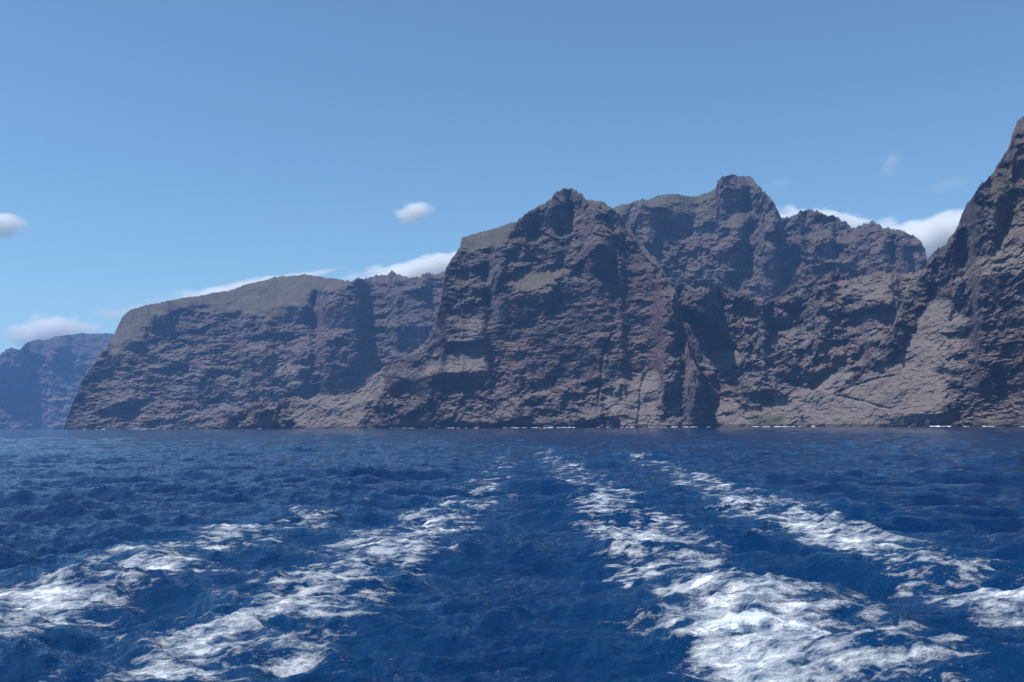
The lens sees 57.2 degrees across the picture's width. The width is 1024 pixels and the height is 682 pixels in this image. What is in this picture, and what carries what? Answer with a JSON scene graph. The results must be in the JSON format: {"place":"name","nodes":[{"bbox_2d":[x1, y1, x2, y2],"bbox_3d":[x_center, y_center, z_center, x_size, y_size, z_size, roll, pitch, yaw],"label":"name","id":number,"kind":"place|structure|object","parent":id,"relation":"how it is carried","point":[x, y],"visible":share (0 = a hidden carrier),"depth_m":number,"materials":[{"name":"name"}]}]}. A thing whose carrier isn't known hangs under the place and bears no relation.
{"place":"outdoors","nodes":[
{"label":"outdoors","id":0,"kind":"place"},
{"bbox_2d":[0,333,113,428],"bbox_3d":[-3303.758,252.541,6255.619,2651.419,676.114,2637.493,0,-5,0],"label":"cliff","id":1,"kind":"structure","parent":0,"point":[40,382],"depth_m":6052.62,"materials":[{"name":"grey stone"}]},
{"bbox_2d":[194,401,277,428],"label":"rocky knoll","id":2,"kind":"structure","parent":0,"point":[255,415],"depth_m":2250.64,"materials":[{"name":"stone"}]},
{"bbox_2d":[64,270,444,428],"bbox_3d":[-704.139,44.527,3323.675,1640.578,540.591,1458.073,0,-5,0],"label":"layered cliff","id":3,"kind":"structure","parent":0,"point":[212,359],"depth_m":2995.05,"materials":[{"name":"stone"}]},
{"bbox_2d":[270,188,712,428],"bbox_3d":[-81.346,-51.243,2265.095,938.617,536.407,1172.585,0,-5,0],"label":"tall buttress","id":4,"kind":"structure","parent":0,"point":[559,309],"depth_m":1910.71,"materials":[{"name":"stone"}]},
{"bbox_2d":[0,426,1023,681],"bbox_3d":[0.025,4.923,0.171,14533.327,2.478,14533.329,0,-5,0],"label":"sea","id":5,"kind":"structure","parent":0,"point":[610,554],"depth_m":34.72,"materials":[{"name":"liquid"}]},
{"bbox_2d":[146,425,1023,428],"bbox_3d":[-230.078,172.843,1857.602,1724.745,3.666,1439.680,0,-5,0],"label":"surf","id":6,"kind":"structure","parent":5,"relation":"on","point":[811,426],"depth_m":1501.28,"materials":[{"name":"white liquid"}]},
{"bbox_2d":[816,423,825,426],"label":"boulder","id":7,"kind":"object","parent":5,"relation":"in","point":[821,425],"visible":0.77,"depth_m":1486.36,"materials":[{"name":"grey stone"}]},
{"bbox_2d":[878,422,886,426],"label":"boulder","id":8,"kind":"object","parent":5,"relation":"in","point":[882,424],"visible":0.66,"depth_m":1356.17,"materials":[{"name":"grey stone"}]},
{"bbox_2d":[897,423,907,426],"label":"boulder","id":9,"kind":"object","parent":5,"relation":"in","point":[901,425],"visible":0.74,"depth_m":1338.65,"materials":[{"name":"grey stone"}]},
{"bbox_2d":[919,423,928,426],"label":"boulder","id":10,"kind":"object","parent":5,"relation":"in","point":[923,425],"visible":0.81,"depth_m":1292.27,"materials":[{"name":"grey stone"}]},
{"bbox_2d":[951,423,963,426],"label":"boulder","id":11,"kind":"object","parent":5,"relation":"in","point":[957,425],"visible":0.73,"depth_m":1237.88,"materials":[{"name":"grey stone"}]},
{"bbox_2d":[1002,423,1011,426],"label":"boulder","id":12,"kind":"object","parent":5,"relation":"in","point":[1006,424],"visible":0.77,"depth_m":1148.01,"materials":[{"name":"grey stone"}]},
{"bbox_2d":[0,0,1023,353],"label":"sky","id":13,"kind":"structure","parent":0,"point":[152,151],"materials":[{"name":"blue"}]},
{"bbox_2d":[612,174,926,300],"bbox_3d":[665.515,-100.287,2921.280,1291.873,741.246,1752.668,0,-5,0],"label":"crag ridge","id":14,"kind":"structure","parent":0,"point":[739,234],"depth_m":2569.09,"materials":[{"name":"stone"}]},
{"bbox_2d":[674,268,923,426],"bbox_3d":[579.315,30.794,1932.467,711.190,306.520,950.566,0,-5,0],"label":"broken slope","id":15,"kind":"structure","parent":0,"point":[789,355],"depth_m":1765.87,"materials":[{"name":"stone"}]},
{"bbox_2d":[787,116,1023,426],"bbox_3d":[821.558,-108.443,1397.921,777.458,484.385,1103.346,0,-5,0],"label":"steep cliff","id":16,"kind":"structure","parent":0,"point":[949,350],"depth_m":1346.53,"materials":[{"name":"stone"}]}
]}

